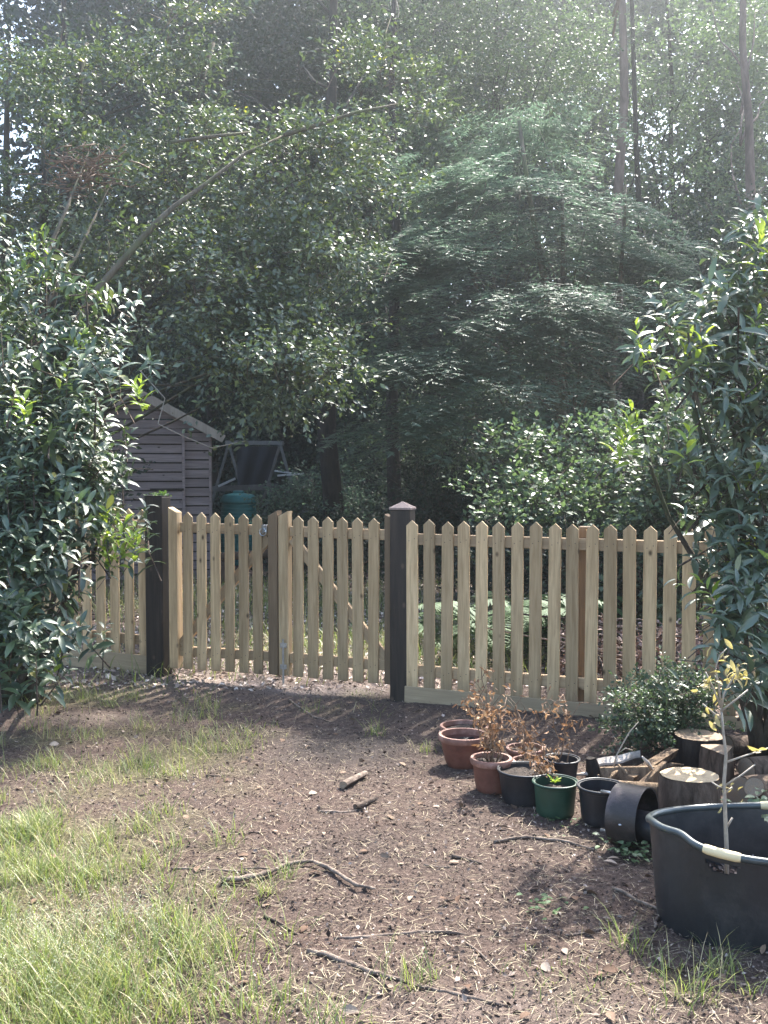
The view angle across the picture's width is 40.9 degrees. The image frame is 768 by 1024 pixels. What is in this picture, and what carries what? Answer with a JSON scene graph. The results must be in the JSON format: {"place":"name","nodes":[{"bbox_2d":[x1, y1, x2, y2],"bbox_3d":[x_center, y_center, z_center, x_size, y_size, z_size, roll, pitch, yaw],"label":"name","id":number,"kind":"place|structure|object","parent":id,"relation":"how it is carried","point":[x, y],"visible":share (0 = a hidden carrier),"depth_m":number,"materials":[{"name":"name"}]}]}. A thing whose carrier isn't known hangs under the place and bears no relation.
{"place":"outdoors","nodes":[
{"label":"outdoors","id":0,"kind":"place"},
{"bbox_2d":[0,495,767,1023],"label":"ground","id":1,"kind":"structure","parent":0,"point":[332,707],"depth_m":3.86,"materials":[{"name":"soil"}]},
{"bbox_2d":[4,509,145,673],"bbox_3d":[-2.438,0.528,7.488,1.789,1.247,0.067,1,3,22],"label":"picket fence","id":2,"kind":"object","parent":1,"relation":"on","point":[129,638],"visible":0.21,"depth_m":7.25,"materials":[{"name":"beige wood"}]},
{"bbox_2d":[0,298,154,594],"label":"bramble bush","id":3,"kind":"object","parent":1,"relation":"on","point":[115,451],"visible":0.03,"depth_m":9.87,"materials":[{"name":"green plant"}]},
{"bbox_2d":[0,213,165,718],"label":"laurel shrub","id":4,"kind":"object","parent":1,"relation":"on","point":[33,639],"visible":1,"depth_m":5.81,"materials":[{"name":"green plant"}]},
{"bbox_2d":[0,0,260,419],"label":"woodland tree","id":5,"kind":"object","parent":1,"relation":"on","point":[65,12],"visible":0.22,"depth_m":17.94,"materials":[{"name":"green plant"}]},
{"bbox_2d":[0,0,283,482],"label":"woodland tree","id":6,"kind":"object","parent":1,"relation":"on","point":[87,4],"visible":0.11,"depth_m":25.00,"materials":[{"name":"green plant"}]},
{"bbox_2d":[66,391,224,579],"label":"garden shed","id":7,"kind":"structure","parent":1,"relation":"on","point":[181,471],"depth_m":13.13,"materials":[{"name":"grey wood"}]},
{"bbox_2d":[123,430,183,575],"bbox_3d":[-2.923,-0.110,13.123,0.740,1.845,0.062,-1,3,-12],"label":"door","id":8,"kind":"structure","parent":7,"relation":"in","point":[164,448],"depth_m":13.10,"materials":[{"name":"grey wood"}]},
{"bbox_2d":[144,495,171,676],"bbox_3d":[-1.560,0.563,7.132,0.132,1.356,0.132,1,3,16],"label":"gate post","id":9,"kind":"object","parent":1,"relation":"on","point":[157,624],"visible":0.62,"depth_m":7.07,"materials":[{"name":"black wood"}]},
{"bbox_2d":[168,507,281,674],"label":"timber gate","id":10,"kind":"structure","parent":9,"relation":"attached to","point":[184,629],"depth_m":6.88,"materials":[{"name":"beige wood"}]},
{"bbox_2d":[139,951,181,966],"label":"fallen stick","id":11,"kind":"object","parent":1,"relation":"on","point":[160,959],"visible":0.47,"depth_m":3.02,"materials":[{"name":"brown wood"}]},
{"bbox_2d":[171,867,254,873],"bbox_3d":[-0.594,1.278,3.678,0.340,0.011,0.023,0,3,9],"label":"tree root","id":12,"kind":"object","parent":1,"relation":"on","point":[211,869],"visible":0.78,"depth_m":3.68,"materials":[{"name":"brown plant"}]},
{"bbox_2d":[221,561,224,583],"bbox_3d":[-1.951,0.753,12.495,0.100,0.317,0.097,0,3,0],"label":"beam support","id":13,"kind":"object","parent":1,"relation":"on","point":[223,570],"visible":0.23,"depth_m":12.45,"materials":[{"name":"brown"}]},
{"bbox_2d":[220,491,256,564],"bbox_3d":[-2.160,0.223,15.325,0.667,1.082,0.667,0,3,0],"label":"compost bin","id":14,"kind":"object","parent":1,"relation":"on","point":[234,504],"visible":0.38,"depth_m":15.09,"materials":[{"name":"teal plastic"}]},
{"bbox_2d":[48,68,431,514],"bbox_3d":[-2.549,-4.351,19.764,7.107,9.972,5.169,-2,3,-42],"label":"woodland tree","id":15,"kind":"object","parent":1,"relation":"on","point":[211,416],"visible":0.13,"depth_m":19.64,"materials":[{"name":"green plant"}]},
{"bbox_2d":[0,0,486,474],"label":"holly tree","id":16,"kind":"object","parent":1,"relation":"on","point":[257,312],"visible":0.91,"depth_m":10.40,"materials":[{"name":"green plant"}]},
{"bbox_2d":[17,141,149,226],"bbox_3d":[-2.800,-3.140,9.835,0.853,0.857,1.039,2,3,39],"label":"twig nest","id":17,"kind":"object","parent":16,"relation":"on","point":[89,174],"visible":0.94,"depth_m":9.73,"materials":[{"name":"wood"}]},
{"bbox_2d":[221,550,267,560],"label":"timber beam","id":18,"kind":"structure","parent":1,"relation":"on","point":[265,554],"depth_m":12.52,"materials":[{"name":"brown wood"}]},
{"bbox_2d":[212,440,306,509],"bbox_3d":[-2.363,-0.265,16.965,2.352,1.851,0.970,1,3,26],"label":"swing frame","id":19,"kind":"object","parent":1,"relation":"on","point":[254,467],"visible":0.84,"depth_m":17.07,"materials":[{"name":"metal"}]},
{"bbox_2d":[135,0,421,496],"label":"woodland tree","id":20,"kind":"object","parent":1,"relation":"on","point":[286,447],"visible":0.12,"depth_m":26.27,"materials":[{"name":"green plant"}]},
{"bbox_2d":[263,914,298,934],"bbox_3d":[-0.322,1.304,3.258,0.018,0.015,0.184,-2,4,-44],"label":"fallen stick","id":21,"kind":"object","parent":1,"relation":"on","point":[278,922],"visible":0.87,"depth_m":3.27,"materials":[{"name":"brown wood"}]},
{"bbox_2d":[221,859,375,889],"bbox_3d":[-0.283,1.270,3.640,0.542,0.026,0.212,0,3,8],"label":"stick","id":22,"kind":"object","parent":1,"relation":"on","point":[263,872],"visible":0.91,"depth_m":3.62,"materials":[{"name":"wood"}]},
{"bbox_2d":[130,0,475,565],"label":"woodland tree","id":23,"kind":"object","parent":1,"relation":"on","point":[330,476],"visible":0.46,"depth_m":17.74,"materials":[{"name":"green plant"}]},
{"bbox_2d":[288,699,329,721],"bbox_3d":[-0.456,1.179,6.100,0.048,0.014,0.692,-1,3,-27],"label":"fallen stick","id":24,"kind":"object","parent":1,"relation":"on","point":[298,706],"visible":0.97,"depth_m":6.08,"materials":[{"name":"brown wood"}]},
{"bbox_2d":[239,460,404,566],"bbox_3d":[-0.994,0.056,15.288,2.337,1.676,3.119,-2,3,-38],"label":"bramble bush","id":25,"kind":"object","parent":1,"relation":"on","point":[292,500],"visible":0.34,"depth_m":15.30,"materials":[{"name":"green plant"}]},
{"bbox_2d":[318,809,364,812],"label":"fallen stick","id":26,"kind":"object","parent":1,"relation":"on","point":[323,811],"visible":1,"depth_m":4.31,"materials":[{"name":"brown wood"}]},
{"bbox_2d":[339,770,368,788],"bbox_3d":[-0.135,1.227,4.733,0.041,0.038,0.207,1,3,28],"label":"wood chunk","id":27,"kind":"object","parent":1,"relation":"on","point":[347,782],"visible":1,"depth_m":4.70,"materials":[{"name":"brown wood"}]},
{"bbox_2d":[353,797,376,808],"bbox_3d":[-0.080,1.242,4.397,0.026,0.027,0.131,2,3,39],"label":"wood chunk","id":28,"kind":"object","parent":1,"relation":"on","point":[364,803],"visible":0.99,"depth_m":4.38,"materials":[{"name":"brown wood"}]},
{"bbox_2d":[203,0,535,520],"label":"woodland tree","id":29,"kind":"object","parent":1,"relation":"on","point":[370,393],"visible":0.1,"depth_m":22.48,"materials":[{"name":"green plant"}]},
{"bbox_2d":[0,659,767,1023],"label":"grass","id":30,"kind":"structure","parent":1,"relation":"on","point":[70,989],"depth_m":3.04,"materials":[{"name":"plant"}]},
{"bbox_2d":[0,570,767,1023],"bbox_3d":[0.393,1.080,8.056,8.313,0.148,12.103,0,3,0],"label":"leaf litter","id":31,"kind":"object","parent":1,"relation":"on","point":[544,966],"visible":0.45,"depth_m":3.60,"materials":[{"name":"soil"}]},
{"bbox_2d":[0,0,767,493],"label":"woodland","id":32,"kind":"object","parent":1,"relation":"on","point":[18,12],"visible":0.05,"depth_m":31.54,"materials":[{"name":"green plant"}]},
{"bbox_2d":[389,501,415,701],"bbox_3d":[0.115,0.616,6.394,0.136,1.365,0.136,1,3,17],"label":"gate post","id":33,"kind":"object","parent":1,"relation":"on","point":[402,514],"visible":0.65,"depth_m":6.33,"materials":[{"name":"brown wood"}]},
{"bbox_2d":[278,511,389,683],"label":"timber gate","id":34,"kind":"structure","parent":33,"relation":"attached to","point":[294,659],"depth_m":6.56,"materials":[{"name":"beige wood"}]},
{"bbox_2d":[306,948,506,1006],"bbox_3d":[0.045,1.317,2.913,0.648,0.028,0.036,2,3,33],"label":"stick","id":35,"kind":"object","parent":1,"relation":"on","point":[330,956],"visible":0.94,"depth_m":2.93,"materials":[{"name":"wood"}]},
{"bbox_2d":[298,0,516,511],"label":"woodland tree","id":36,"kind":"object","parent":1,"relation":"on","point":[397,225],"visible":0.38,"depth_m":16.91,"materials":[{"name":"green plant"}]},
{"bbox_2d":[334,930,488,939],"bbox_3d":[0.087,1.307,3.186,0.481,0.019,0.059,0,3,0],"label":"stick","id":37,"kind":"object","parent":1,"relation":"on","point":[400,933],"visible":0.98,"depth_m":3.19,"materials":[{"name":"brown wood"}]},
{"bbox_2d":[299,0,584,492],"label":"woodland tree","id":38,"kind":"object","parent":1,"relation":"on","point":[537,202],"visible":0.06,"depth_m":25.56,"materials":[{"name":"green plant"}]},
{"bbox_2d":[418,612,473,649],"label":"fern","id":39,"kind":"object","parent":1,"relation":"on","point":[436,632],"visible":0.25,"depth_m":8.11,"materials":[{"name":"green plant"}]},
{"bbox_2d":[296,284,597,524],"bbox_3d":[0.949,-1.339,16.132,4.749,4.528,3.406,0,3,0],"label":"woodland tree","id":40,"kind":"object","parent":1,"relation":"on","point":[456,461],"visible":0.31,"depth_m":16.00,"materials":[{"name":"green plant"}]},
{"bbox_2d":[438,728,485,768],"bbox_3d":[0.387,1.157,5.015,0.249,0.157,0.244,0,3,0],"label":"plant pot","id":41,"kind":"object","parent":1,"relation":"on","point":[458,750],"visible":0.76,"depth_m":4.94,"materials":[{"name":"ceramic"}]},
{"bbox_2d":[439,720,487,731],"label":"plant pot","id":42,"kind":"object","parent":1,"relation":"on","point":[455,724],"visible":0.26,"depth_m":5.43,"materials":[{"name":"ceramic"}]},
{"bbox_2d":[461,667,497,728],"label":"dead plant","id":43,"kind":"object","parent":42,"relation":"on","point":[484,689],"visible":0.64,"depth_m":5.36,"materials":[{"name":"brown plant"}]},
{"bbox_2d":[365,438,562,598],"bbox_3d":[0.742,0.081,11.573,2.746,1.833,1.918,2,4,44],"label":"bramble bush","id":44,"kind":"object","parent":1,"relation":"on","point":[441,507],"visible":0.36,"depth_m":11.45,"materials":[{"name":"green plant"}]},
{"bbox_2d":[451,854,483,864],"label":"fallen stick","id":45,"kind":"object","parent":1,"relation":"on","point":[454,856],"visible":0.98,"depth_m":3.79,"materials":[{"name":"brown wood"}]},
{"bbox_2d":[464,941,499,971],"bbox_3d":[0.291,1.310,3.040,0.012,0.013,0.219,-1,3,-24],"label":"fallen stick","id":46,"kind":"object","parent":1,"relation":"on","point":[479,952],"visible":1,"depth_m":3.04,"materials":[{"name":"brown wood"}]},
{"bbox_2d":[212,473,755,583],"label":"undergrowth","id":47,"kind":"object","parent":1,"relation":"on","point":[365,545],"visible":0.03,"depth_m":14.31,"materials":[{"name":"green plant"}]},
{"bbox_2d":[470,752,512,794],"bbox_3d":[0.482,1.176,4.630,0.193,0.151,0.194,0,3,0],"label":"plant pot","id":48,"kind":"object","parent":1,"relation":"on","point":[486,777],"visible":0.8,"depth_m":4.57,"materials":[{"name":"ceramic"}]},
{"bbox_2d":[452,683,522,761],"bbox_3d":[0.463,0.948,4.612,0.313,0.378,0.361,0,3,0],"label":"dead plant","id":49,"kind":"object","parent":48,"relation":"on","point":[492,734],"visible":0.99,"depth_m":4.63,"materials":[{"name":"brown plant"}]},
{"bbox_2d":[341,0,651,506],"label":"woodland tree","id":50,"kind":"object","parent":1,"relation":"on","point":[521,64],"visible":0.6,"depth_m":17.80,"materials":[{"name":"green plant"}]},
{"bbox_2d":[418,591,602,657],"bbox_3d":[0.959,0.852,7.634,1.284,0.472,1.532,2,3,38],"label":"fern","id":51,"kind":"object","parent":1,"relation":"on","point":[507,616],"visible":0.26,"depth_m":7.50,"materials":[{"name":"green plant"}]},
{"bbox_2d":[293,92,735,578],"bbox_3d":[1.682,-2.349,12.901,5.467,6.790,6.251,0,3,0],"label":"conifer tree","id":52,"kind":"object","parent":1,"relation":"on","point":[560,396],"visible":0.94,"depth_m":12.42,"materials":[{"name":"green plant"}]},
{"bbox_2d":[496,761,551,806],"bbox_3d":[0.609,1.188,4.489,0.239,0.146,0.233,0,3,0],"label":"plant pot","id":53,"kind":"object","parent":1,"relation":"on","point":[517,786],"visible":0.8,"depth_m":4.41,"materials":[{"name":"black plastic"}]},
{"bbox_2d":[524,744,559,778],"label":"dead plant","id":54,"kind":"object","parent":53,"relation":"in","point":[544,769],"visible":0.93,"depth_m":4.44,"materials":[{"name":"brown plant"}]},
{"bbox_2d":[505,742,544,757],"bbox_3d":[0.681,1.186,4.968,0.192,0.105,0.195,0,3,0],"label":"plant pot","id":55,"kind":"object","parent":1,"relation":"on","point":[511,753],"visible":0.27,"depth_m":4.96,"materials":[{"name":"ceramic"}]},
{"bbox_2d":[500,689,562,750],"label":"dead plant","id":56,"kind":"object","parent":55,"relation":"on","point":[523,730],"visible":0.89,"depth_m":4.95,"materials":[{"name":"brown plant"}]},
{"bbox_2d":[513,755,547,764],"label":"plant pot","id":57,"kind":"object","parent":1,"relation":"on","point":[516,758],"visible":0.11,"depth_m":4.82,"materials":[{"name":"ceramic"}]},
{"bbox_2d":[508,725,560,761],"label":"dead plant","id":58,"kind":"object","parent":57,"relation":"on","point":[524,753],"visible":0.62,"depth_m":4.77,"materials":[{"name":"brown plant"}]},
{"bbox_2d":[493,835,597,850],"bbox_3d":[0.620,1.267,3.958,0.394,0.016,0.097,1,3,13],"label":"fallen stick","id":59,"kind":"object","parent":1,"relation":"on","point":[530,837],"visible":1,"depth_m":3.98,"materials":[{"name":"brown wood"}]},
{"bbox_2d":[516,892,588,919],"bbox_3d":[0.529,1.281,3.385,0.206,0.014,0.212,-2,3,-31],"label":"weed patch","id":60,"kind":"object","parent":1,"relation":"on","point":[546,896],"visible":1,"depth_m":3.39,"materials":[{"name":"green plant"}]},
{"bbox_2d":[532,774,577,819],"bbox_3d":[0.717,1.194,4.320,0.197,0.142,0.200,0,3,0],"label":"plant pot","id":61,"kind":"object","parent":1,"relation":"on","point":[553,800],"visible":0.94,"depth_m":4.25,"materials":[{"name":"green plastic"}]},
{"bbox_2d":[472,593,638,641],"bbox_3d":[1.299,0.851,8.201,1.069,0.433,1.274,2,4,43],"label":"fern","id":62,"kind":"object","parent":1,"relation":"on","point":[507,603],"visible":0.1,"depth_m":8.06,"materials":[{"name":"green plant"}]},
{"bbox_2d":[544,753,580,777],"bbox_3d":[0.819,1.191,4.753,0.173,0.119,0.177,0,3,0],"label":"plant pot","id":63,"kind":"object","parent":1,"relation":"on","point":[569,768],"visible":0.62,"depth_m":4.70,"materials":[{"name":"black plastic"}]},
{"bbox_2d":[541,686,591,762],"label":"dead plant","id":64,"kind":"object","parent":63,"relation":"in","point":[565,729],"visible":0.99,"depth_m":4.72,"materials":[{"name":"brown plant"}]},
{"bbox_2d":[442,400,696,597],"bbox_3d":[1.958,0.009,9.419,2.793,2.111,2.408,-1,3,-23],"label":"hazel shrub","id":65,"kind":"object","parent":1,"relation":"on","point":[544,498],"visible":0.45,"depth_m":9.42,"materials":[{"name":"green plant"}]},
{"bbox_2d":[453,499,695,635],"bbox_3d":[1.620,0.528,8.783,2.351,1.288,1.509,2,3,33],"label":"bramble bush","id":66,"kind":"object","parent":1,"relation":"on","point":[545,555],"visible":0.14,"depth_m":8.67,"materials":[{"name":"green plant"}]},
{"bbox_2d":[440,0,721,496],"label":"woodland tree","id":67,"kind":"object","parent":1,"relation":"on","point":[575,169],"visible":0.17,"depth_m":27.36,"materials":[{"name":"green plant"}]},
{"bbox_2d":[404,519,767,731],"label":"picket fence","id":68,"kind":"object","parent":1,"relation":"on","point":[582,546],"visible":0.74,"depth_m":6.02,"materials":[{"name":"beige wood"}]},
{"bbox_2d":[565,927,612,938],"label":"fallen stick","id":69,"kind":"object","parent":1,"relation":"on","point":[578,933],"visible":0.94,"depth_m":3.17,"materials":[{"name":"brown wood"}]},
{"bbox_2d":[585,756,599,777],"bbox_3d":[0.977,1.200,4.802,0.066,0.116,0.104,-1,3,-28],"label":"wood chunk","id":70,"kind":"object","parent":1,"relation":"on","point":[592,767],"visible":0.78,"depth_m":4.78,"materials":[{"name":"brown wood"}]},
{"bbox_2d":[576,777,620,827],"bbox_3d":[0.886,1.188,4.203,0.203,0.155,0.206,0,3,0],"label":"plant pot","id":71,"kind":"object","parent":1,"relation":"on","point":[593,800],"visible":0.67,"depth_m":4.15,"materials":[{"name":"black plastic"}]},
{"bbox_2d":[597,750,639,765],"bbox_3d":[1.115,1.186,4.960,0.280,0.053,0.058,-1,3,-24],"label":"bark slab","id":72,"kind":"object","parent":1,"relation":"on","point":[622,758],"depth_m":4.95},
{"bbox_2d":[610,0,628,517],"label":"woodland tree","id":73,"kind":"object","parent":1,"relation":"on","point":[620,5],"visible":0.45,"depth_m":17.42,"materials":[{"name":"brown plant"}]},
{"bbox_2d":[592,832,651,862],"bbox_3d":[0.944,1.245,3.823,0.307,0.051,0.307,0,3,0],"label":"weed patch","id":74,"kind":"object","parent":1,"relation":"on","point":[626,850],"visible":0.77,"depth_m":3.81,"materials":[{"name":"green plant"}]},
{"bbox_2d":[600,765,656,781],"bbox_3d":[1.121,1.201,4.716,0.262,0.099,0.091,1,3,13],"label":"split log","id":75,"kind":"object","parent":1,"relation":"on","point":[641,771],"visible":0.41,"depth_m":4.70,"materials":[{"name":"brown wood"}]},
{"bbox_2d":[613,722,638,765],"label":"bare twig","id":76,"kind":"object","parent":75,"relation":"on","point":[622,745],"visible":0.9,"depth_m":4.76,"materials":[{"name":"wood"}]},
{"bbox_2d":[600,782,658,850],"bbox_3d":[0.983,1.163,3.906,0.351,0.238,0.242,2,3,37],"label":"plant pot","id":77,"kind":"object","parent":1,"relation":"on","point":[629,808],"visible":0.75,"depth_m":3.87,"materials":[{"name":"black plastic"}]},
{"bbox_2d":[611,886,659,927],"bbox_3d":[0.844,1.280,3.360,0.079,0.019,0.309,-1,3,-13],"label":"fallen stick","id":78,"kind":"object","parent":1,"relation":"on","point":[632,897],"visible":0.84,"depth_m":3.38,"materials":[{"name":"brown wood"}]},
{"bbox_2d":[618,780,657,792],"bbox_3d":[1.084,1.193,4.448,0.193,0.067,0.062,1,3,19],"label":"split log","id":79,"kind":"object","parent":1,"relation":"on","point":[653,785],"visible":0.25,"depth_m":4.42,"materials":[{"name":"brown wood"}]},
{"bbox_2d":[598,602,677,640],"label":"fern","id":80,"kind":"object","parent":1,"relation":"on","point":[621,614],"visible":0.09,"depth_m":8.15,"materials":[{"name":"green plant"}]},
{"bbox_2d":[560,613,722,687],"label":"dead leaves","id":81,"kind":"object","parent":1,"relation":"on","point":[638,651],"visible":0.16,"depth_m":6.97,"materials":[{"name":"brown plant"}]},
{"bbox_2d":[487,628,640,660],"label":"brush branch","id":82,"kind":"object","parent":81,"relation":"on","point":[560,641],"visible":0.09,"depth_m":6.63,"materials":[{"name":"brown plant"}]},
{"bbox_2d":[523,614,662,636],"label":"brush branch","id":83,"kind":"object","parent":81,"relation":"on","point":[637,630],"visible":0.35,"depth_m":6.63,"materials":[{"name":"brown plant"}]},
{"bbox_2d":[516,0,767,435],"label":"woodland tree","id":84,"kind":"object","parent":1,"relation":"on","point":[671,99],"visible":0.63,"depth_m":19.51,"materials":[{"name":"green plant"}]},
{"bbox_2d":[534,152,767,498],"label":"woodland tree","id":85,"kind":"object","parent":1,"relation":"on","point":[625,393],"visible":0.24,"depth_m":14.36,"materials":[{"name":"green plant"}]},
{"bbox_2d":[625,747,678,780],"bbox_3d":[1.245,1.185,4.796,0.365,0.117,0.066,-2,3,-41],"label":"split log","id":86,"kind":"object","parent":1,"relation":"on","point":[668,754],"visible":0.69,"depth_m":4.82,"materials":[{"name":"brown wood"}]},
{"bbox_2d":[639,761,669,782],"bbox_3d":[1.206,1.196,4.614,0.198,0.143,0.058,-2,3,-35],"label":"split log","id":87,"kind":"object","parent":1,"relation":"on","point":[651,776],"visible":0.45,"depth_m":4.60,"materials":[{"name":"brown wood"}]},
{"bbox_2d":[561,354,767,641],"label":"hazel shrub","id":88,"kind":"object","parent":1,"relation":"on","point":[636,509],"visible":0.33,"depth_m":8.31,"materials":[{"name":"green plant"}]},
{"bbox_2d":[587,644,745,760],"bbox_3d":[1.401,0.985,5.234,0.769,0.636,0.687,0,3,0],"label":"box shrub","id":89,"kind":"object","parent":1,"relation":"on","point":[649,728],"visible":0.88,"depth_m":5.15,"materials":[{"name":"green plant"}]},
{"bbox_2d":[647,668,688,749],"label":"laurel seedling","id":90,"kind":"object","parent":1,"relation":"on","point":[658,686],"visible":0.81,"depth_m":5.10,"materials":[{"name":"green plant"}]},
{"bbox_2d":[569,0,767,478],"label":"woodland tree","id":91,"kind":"object","parent":1,"relation":"on","point":[653,11],"visible":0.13,"depth_m":26.45,"materials":[{"name":"green plant"}]},
{"bbox_2d":[595,193,767,756],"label":"rhododendron shrub","id":92,"kind":"object","parent":1,"relation":"on","point":[743,617],"visible":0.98,"depth_m":4.68,"materials":[{"name":"green plant"}]},
{"bbox_2d":[657,767,720,808],"bbox_3d":[1.284,1.186,4.338,0.261,0.165,0.243,0,3,0],"label":"log","id":93,"kind":"object","parent":1,"relation":"on","point":[679,786],"visible":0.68,"depth_m":4.26,"materials":[{"name":"brown wood"}]},
{"bbox_2d":[615,0,767,485],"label":"woodland tree","id":94,"kind":"object","parent":1,"relation":"on","point":[637,150],"visible":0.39,"depth_m":20.41,"materials":[{"name":"green plant"}]},
{"bbox_2d":[673,729,722,767],"bbox_3d":[1.528,1.162,5.008,0.233,0.162,0.240,0,3,0],"label":"log","id":95,"kind":"object","parent":1,"relation":"on","point":[688,753],"visible":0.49,"depth_m":4.94,"materials":[{"name":"brown wood"}]},
{"bbox_2d":[645,801,767,953],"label":"rubber tub","id":96,"kind":"object","parent":1,"relation":"on","point":[699,893],"visible":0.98,"depth_m":3.14,"materials":[{"name":"rubber"}]},
{"bbox_2d":[691,639,767,873],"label":"sapling","id":97,"kind":"object","parent":96,"relation":"in","point":[733,676],"visible":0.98,"depth_m":3.13,"materials":[{"name":"yellow plant"}]},
{"bbox_2d":[645,0,767,497],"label":"woodland tree","id":98,"kind":"object","parent":1,"relation":"on","point":[741,38],"visible":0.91,"depth_m":18.46,"materials":[{"name":"green plant"}]},
{"bbox_2d":[699,744,733,788],"bbox_3d":[1.564,1.164,4.754,0.142,0.154,0.222,-1,3,-20],"label":"log","id":99,"kind":"object","parent":1,"relation":"on","point":[711,757],"visible":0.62,"depth_m":4.73,"materials":[{"name":"brown wood"}]},
{"bbox_2d":[725,735,749,757],"bbox_3d":[1.816,1.187,5.184,0.314,0.166,0.119,-1,3,-30],"label":"log","id":100,"kind":"object","parent":1,"relation":"on","point":[739,744],"visible":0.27,"depth_m":5.10,"materials":[{"name":"brown wood"}]},
{"bbox_2d":[720,787,767,821],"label":"leafy weed","id":101,"kind":"object","parent":1,"relation":"on","point":[763,798],"visible":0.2,"depth_m":3.66,"materials":[{"name":"green plant"}]},
{"bbox_2d":[726,774,767,815],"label":"log","id":102,"kind":"object","parent":1,"relation":"on","point":[734,794],"visible":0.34,"depth_m":4.39,"materials":[{"name":"brown wood"}]},
{"bbox_2d":[744,777,767,797],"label":"log","id":103,"kind":"object","parent":102,"relation":"on","point":[751,784],"visible":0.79,"depth_m":4.22,"materials":[{"name":"grey wood"}]},
{"bbox_2d":[737,756,767,775],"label":"log","id":104,"kind":"object","parent":1,"relation":"on","point":[759,762],"visible":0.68,"depth_m":4.66,"materials":[{"name":"brown wood"}]},
{"bbox_2d":[0,0,767,406],"label":"sky","id":105,"kind":"structure","parent":0,"point":[11,135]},
{"bbox_2d":[49,566,740,685],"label":"grass","id":106,"kind":"structure","parent":0,"point":[265,597],"depth_m":8.77,"materials":[{"name":"plant"}]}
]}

